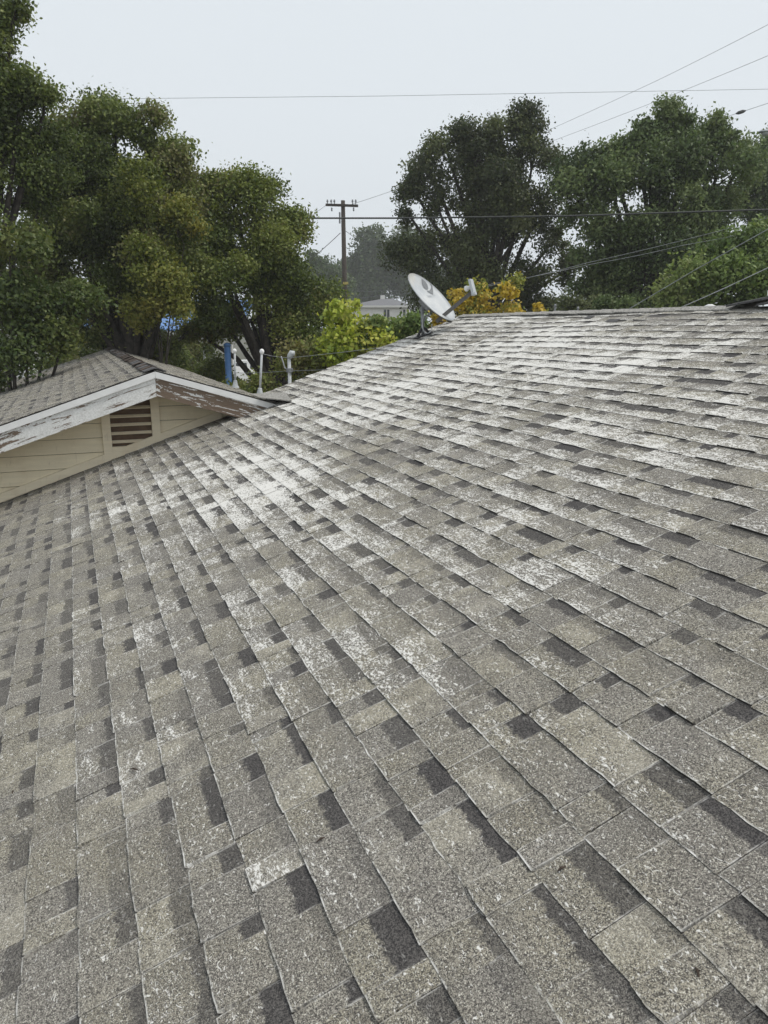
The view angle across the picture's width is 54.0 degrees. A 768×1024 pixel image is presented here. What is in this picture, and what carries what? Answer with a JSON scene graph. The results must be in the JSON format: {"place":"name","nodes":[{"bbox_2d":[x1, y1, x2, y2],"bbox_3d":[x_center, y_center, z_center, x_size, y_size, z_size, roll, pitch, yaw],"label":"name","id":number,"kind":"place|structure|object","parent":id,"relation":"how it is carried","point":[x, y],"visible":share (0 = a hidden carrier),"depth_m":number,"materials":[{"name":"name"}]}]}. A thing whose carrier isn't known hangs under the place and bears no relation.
{"place":"outdoors","nodes":[
{"label":"outdoors","id":0,"kind":"place"},
{"bbox_2d":[50,300,254,373],"bbox_3d":[-6.632,-3.536,22.784,5.146,5.662,4.055,0,14,0],"label":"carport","id":1,"kind":"object","parent":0,"point":[174,328],"depth_m":20.84,"materials":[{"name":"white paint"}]},
{"bbox_2d":[0,330,321,382],"bbox_3d":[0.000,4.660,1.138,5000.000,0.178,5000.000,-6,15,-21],"label":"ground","id":2,"kind":"structure","parent":0,"point":[240,355],"depth_m":167.65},
{"bbox_2d":[0,0,88,314],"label":"oak tree","id":3,"kind":"object","parent":2,"relation":"on","point":[22,90],"visible":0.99,"depth_m":12.40,"materials":[{"name":"green plant"}]},
{"bbox_2d":[33,351,78,371],"bbox_3d":[-7.595,-1.763,18.270,1.498,4.481,1.249,-1,14,-6],"label":"shrub","id":4,"kind":"object","parent":2,"relation":"on","point":[61,360],"visible":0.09,"depth_m":17.52,"materials":[{"name":"green plant"}]},
{"bbox_2d":[0,203,120,392],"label":"broadleaf tree","id":5,"kind":"object","parent":2,"relation":"on","point":[29,324],"visible":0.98,"depth_m":11.62,"materials":[{"name":"green plant"}]},
{"bbox_2d":[74,346,98,357],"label":"shrub","id":6,"kind":"object","parent":2,"relation":"on","point":[81,354],"visible":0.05,"depth_m":18.19,"materials":[{"name":"green plant"}]},
{"bbox_2d":[5,82,227,363],"bbox_3d":[-5.531,-3.846,15.759,5.016,9.806,4.155,-6,15,-21],"label":"oak tree","id":7,"kind":"object","parent":2,"relation":"on","point":[89,239],"visible":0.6,"depth_m":14.92,"materials":[{"name":"green plant"}]},
{"bbox_2d":[106,151,215,364],"bbox_3d":[-4.281,-2.726,14.598,2.041,8.087,1.760,2,14,10],"label":"tree","id":8,"kind":"object","parent":2,"relation":"on","point":[165,281],"visible":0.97,"depth_m":13.95,"materials":[{"name":"green plant"}]},
{"bbox_2d":[173,340,203,367],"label":"hedge","id":9,"kind":"object","parent":2,"relation":"on","point":[196,351],"visible":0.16,"depth_m":29.08,"materials":[{"name":"green plant"}]},
{"bbox_2d":[163,340,218,370],"bbox_3d":[-5.545,-2.205,19.829,2.476,4.604,1.585,-6,15,-21],"label":"shrub","id":10,"kind":"object","parent":2,"relation":"on","point":[183,361],"visible":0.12,"depth_m":19.30,"materials":[{"name":"green plant"}]},
{"bbox_2d":[187,349,245,384],"bbox_3d":[-4.128,-1.794,18.633,1.605,4.367,1.168,-6,15,-21],"label":"shrub","id":11,"kind":"object","parent":2,"relation":"on","point":[213,367],"visible":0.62,"depth_m":17.99,"materials":[{"name":"green plant"}]},
{"bbox_2d":[223,343,231,384],"bbox_3d":[-3.455,-1.547,17.122,0.156,4.483,0.156,-6,15,-21],"label":"blue post","id":12,"kind":"object","parent":2,"relation":"on","point":[227,355],"visible":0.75,"depth_m":16.64,"materials":[{"name":"blue metal"}]},
{"bbox_2d":[179,156,358,386],"bbox_3d":[-2.931,-3.500,17.150,4.351,8.502,3.318,-6,15,-21],"label":"oak tree","id":13,"kind":"object","parent":2,"relation":"on","point":[266,270],"visible":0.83,"depth_m":16.21,"materials":[{"name":"green plant"}]},
{"bbox_2d":[216,331,350,393],"bbox_3d":[-1.906,-1.080,14.771,2.859,4.821,1.351,-2,14,-8],"label":"shrub","id":14,"kind":"object","parent":2,"relation":"on","point":[269,383],"visible":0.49,"depth_m":14.15,"materials":[{"name":"green plant"}]},
{"bbox_2d":[291,373,303,382],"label":"hedge","id":15,"kind":"object","parent":2,"relation":"on","point":[294,379],"visible":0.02,"depth_m":29.24,"materials":[{"name":"green plant"}]},
{"bbox_2d":[302,248,357,331],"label":"tree","id":16,"kind":"object","parent":2,"relation":"on","point":[319,262],"visible":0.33,"depth_m":89.86,"materials":[{"name":"green plant"}]},
{"bbox_2d":[326,199,357,299],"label":"utility pole","id":17,"kind":"object","parent":2,"relation":"on","point":[342,205],"visible":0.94,"depth_m":42.40,"materials":[{"name":"brown wood"}]},
{"bbox_2d":[305,251,381,300],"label":"tree","id":18,"kind":"object","parent":2,"relation":"on","point":[337,272],"visible":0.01,"depth_m":132.61,"materials":[{"name":"green plant"}]},
{"bbox_2d":[307,296,399,367],"bbox_3d":[-0.546,-1.247,14.133,1.783,5.429,1.174,1,14,6],"label":"lime bush","id":19,"kind":"object","parent":2,"relation":"on","point":[344,334],"visible":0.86,"depth_m":13.45,"materials":[{"name":"green plant"}]},
{"bbox_2d":[334,222,421,303],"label":"tree","id":20,"kind":"object","parent":2,"relation":"on","point":[370,275],"visible":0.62,"depth_m":117.53,"materials":[{"name":"green plant"}]},
{"bbox_2d":[0,297,767,1023],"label":"house","id":21,"kind":"structure","parent":2,"relation":"on","point":[448,641],"depth_m":2.52,"materials":[{"name":"grey asphalt"}]},
{"bbox_2d":[232,349,238,387],"bbox_3d":[-1.979,-1.898,9.971,0.109,0.518,0.110,-6,15,-21],"label":"vent pipe","id":22,"kind":"object","parent":21,"relation":"on","point":[235,384],"visible":0.94,"depth_m":9.97,"materials":[{"name":"metal"}]},
{"bbox_2d":[257,349,263,392],"bbox_3d":[-1.439,-1.602,8.698,0.123,0.553,0.110,-6,15,-21],"label":"vent pipe","id":23,"kind":"object","parent":21,"relation":"on","point":[259,390],"visible":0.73,"depth_m":8.68,"materials":[{"name":"metal"}]},
{"bbox_2d":[286,350,294,383],"bbox_3d":[-1.207,0.119,10.220,0.118,4.521,0.092,0,14,0],"label":"service mast","id":24,"kind":"object","parent":21,"relation":"on","point":[290,355],"visible":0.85,"depth_m":9.70,"materials":[{"name":"metal"}]},
{"bbox_2d":[255,369,324,372],"bbox_3d":[-1.246,-1.829,9.732,1.534,0.096,0.048,5,15,20],"label":"guy wire","id":25,"kind":"object","parent":24,"relation":"attached to","point":[293,370],"visible":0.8,"depth_m":9.70,"materials":[{"name":"metal"}]},
{"bbox_2d":[264,348,373,357],"bbox_3d":[-0.723,-2.144,10.058,0.438,0.148,3.180,9,16,32],"label":"mast wire","id":26,"kind":"object","parent":24,"relation":"attached to","point":[314,355],"visible":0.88,"depth_m":10.00,"materials":[{"name":"metal"}]},
{"bbox_2d":[408,273,476,338],"bbox_3d":[0.693,-2.514,9.203,0.828,0.784,0.599,-1,14,-6],"label":"satellite dish","id":27,"kind":"object","parent":21,"relation":"attached to","point":[432,298],"visible":1,"depth_m":9.22,"materials":[{"name":"paint"}]},
{"bbox_2d":[629,229,767,308],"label":"service drop","id":28,"kind":"object","parent":21,"relation":"on","point":[699,267],"visible":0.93,"depth_m":11.44,"materials":[{"name":"metal"}]},
{"bbox_2d":[682,267,767,306],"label":"service drop","id":29,"kind":"object","parent":21,"relation":"attached to","point":[725,287],"visible":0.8,"depth_m":8.91,"materials":[{"name":"metal"}]},
{"bbox_2d":[355,309,431,350],"bbox_3d":[0.132,-1.153,14.223,1.472,5.206,0.948,2,14,9],"label":"hedge bush","id":30,"kind":"object","parent":2,"relation":"on","point":[409,325],"visible":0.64,"depth_m":13.44,"materials":[{"name":"green plant"}]},
{"bbox_2d":[385,233,461,320],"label":"tree","id":31,"kind":"object","parent":2,"relation":"on","point":[415,308],"depth_m":128.49,"materials":[{"name":"green plant"}]},
{"bbox_2d":[428,270,525,328],"bbox_3d":[1.662,-1.572,14.501,2.022,5.888,0.989,-2,14,-9],"label":"golden bush","id":32,"kind":"object","parent":2,"relation":"on","point":[477,303],"visible":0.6,"depth_m":13.85,"materials":[{"name":"yellow plant"}]},
{"bbox_2d":[369,93,587,319],"bbox_3d":[3.369,-7.635,26.093,7.723,12.281,4.144,1,14,5],"label":"oak tree","id":33,"kind":"object","parent":2,"relation":"on","point":[496,182],"visible":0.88,"depth_m":25.02,"materials":[{"name":"green plant"}]},
{"bbox_2d":[532,302,548,311],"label":"golden sprig","id":34,"kind":"object","parent":2,"relation":"on","point":[537,307],"visible":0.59,"depth_m":12.94,"materials":[{"name":"yellow plant"}]},
{"bbox_2d":[547,288,612,310],"bbox_3d":[5.623,-3.389,21.809,2.043,5.957,1.312,4,14,16],"label":"shrub","id":35,"kind":"object","parent":2,"relation":"on","point":[566,303],"visible":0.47,"depth_m":21.05,"materials":[{"name":"green plant"}]},
{"bbox_2d":[591,293,640,309],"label":"shrub","id":36,"kind":"object","parent":2,"relation":"on","point":[625,302],"visible":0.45,"depth_m":18.54,"materials":[{"name":"green plant"}]},
{"bbox_2d":[540,90,767,308],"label":"maple tree","id":37,"kind":"object","parent":2,"relation":"on","point":[675,146],"visible":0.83,"depth_m":21.75,"materials":[{"name":"green plant"}]},
{"bbox_2d":[642,213,767,307],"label":"broadleaf tree","id":38,"kind":"object","parent":2,"relation":"on","point":[743,261],"visible":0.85,"depth_m":16.70,"materials":[{"name":"green plant"}]},
{"bbox_2d":[725,123,767,229],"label":"broadleaf tree","id":39,"kind":"object","parent":2,"relation":"on","point":[760,198],"visible":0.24,"depth_m":28.53,"materials":[{"name":"green plant"}]},
{"bbox_2d":[758,130,767,135],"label":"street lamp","id":40,"kind":"object","parent":2,"relation":"on","point":[763,132],"visible":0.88,"depth_m":23.77,"materials":[{"name":"grey metal"}]},
{"bbox_2d":[224,360,254,380],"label":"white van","id":41,"kind":"object","parent":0,"point":[241,371],"visible":0.05,"depth_m":65.73,"materials":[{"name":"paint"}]},
{"bbox_2d":[348,295,411,333],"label":"white house","id":42,"kind":"structure","parent":0,"point":[388,307],"depth_m":82.19,"materials":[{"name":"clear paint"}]},
{"bbox_2d":[0,0,767,329],"label":"sky","id":43,"kind":"structure","parent":0,"point":[189,54],"materials":[{"name":"white"}]},
{"bbox_2d":[2,209,767,218],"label":"cable","id":44,"kind":"object","parent":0,"point":[530,216],"visible":0.66,"depth_m":18.77,"materials":[{"name":"metal"}]},
{"bbox_2d":[122,89,756,98],"bbox_3d":[0.940,-15.081,27.199,28.101,0.378,0.013,0,14,0],"label":"power wire","id":45,"kind":"object","parent":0,"point":[457,94],"visible":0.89,"depth_m":27.20,"materials":[{"name":"metal"}]},
{"bbox_2d":[488,234,741,284],"bbox_3d":[5.676,-5.610,16.285,7.993,1.559,0.322,-4,14,-14],"label":"service drop","id":46,"kind":"object","parent":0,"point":[622,258],"visible":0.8,"depth_m":16.33,"materials":[{"name":"metal"}]},
{"bbox_2d":[485,218,765,286],"bbox_3d":[5.553,-5.705,16.258,8.168,1.901,0.313,-3,14,-14],"label":"service drop","id":47,"kind":"object","parent":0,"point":[636,251],"visible":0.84,"depth_m":16.39,"materials":[{"name":"metal"}]},
{"bbox_2d":[547,25,766,130],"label":"power wire","id":48,"kind":"object","parent":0,"point":[667,75],"visible":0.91,"depth_m":27.61,"materials":[{"name":"metal"}]},
{"bbox_2d":[553,56,766,140],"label":"power wire","id":49,"kind":"object","parent":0,"point":[668,96],"visible":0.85,"depth_m":27.79,"materials":[{"name":"metal"}]},
{"bbox_2d":[730,103,767,115],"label":"power wire","id":50,"kind":"object","parent":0,"point":[740,112],"visible":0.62,"depth_m":22.74,"materials":[{"name":"metal"}]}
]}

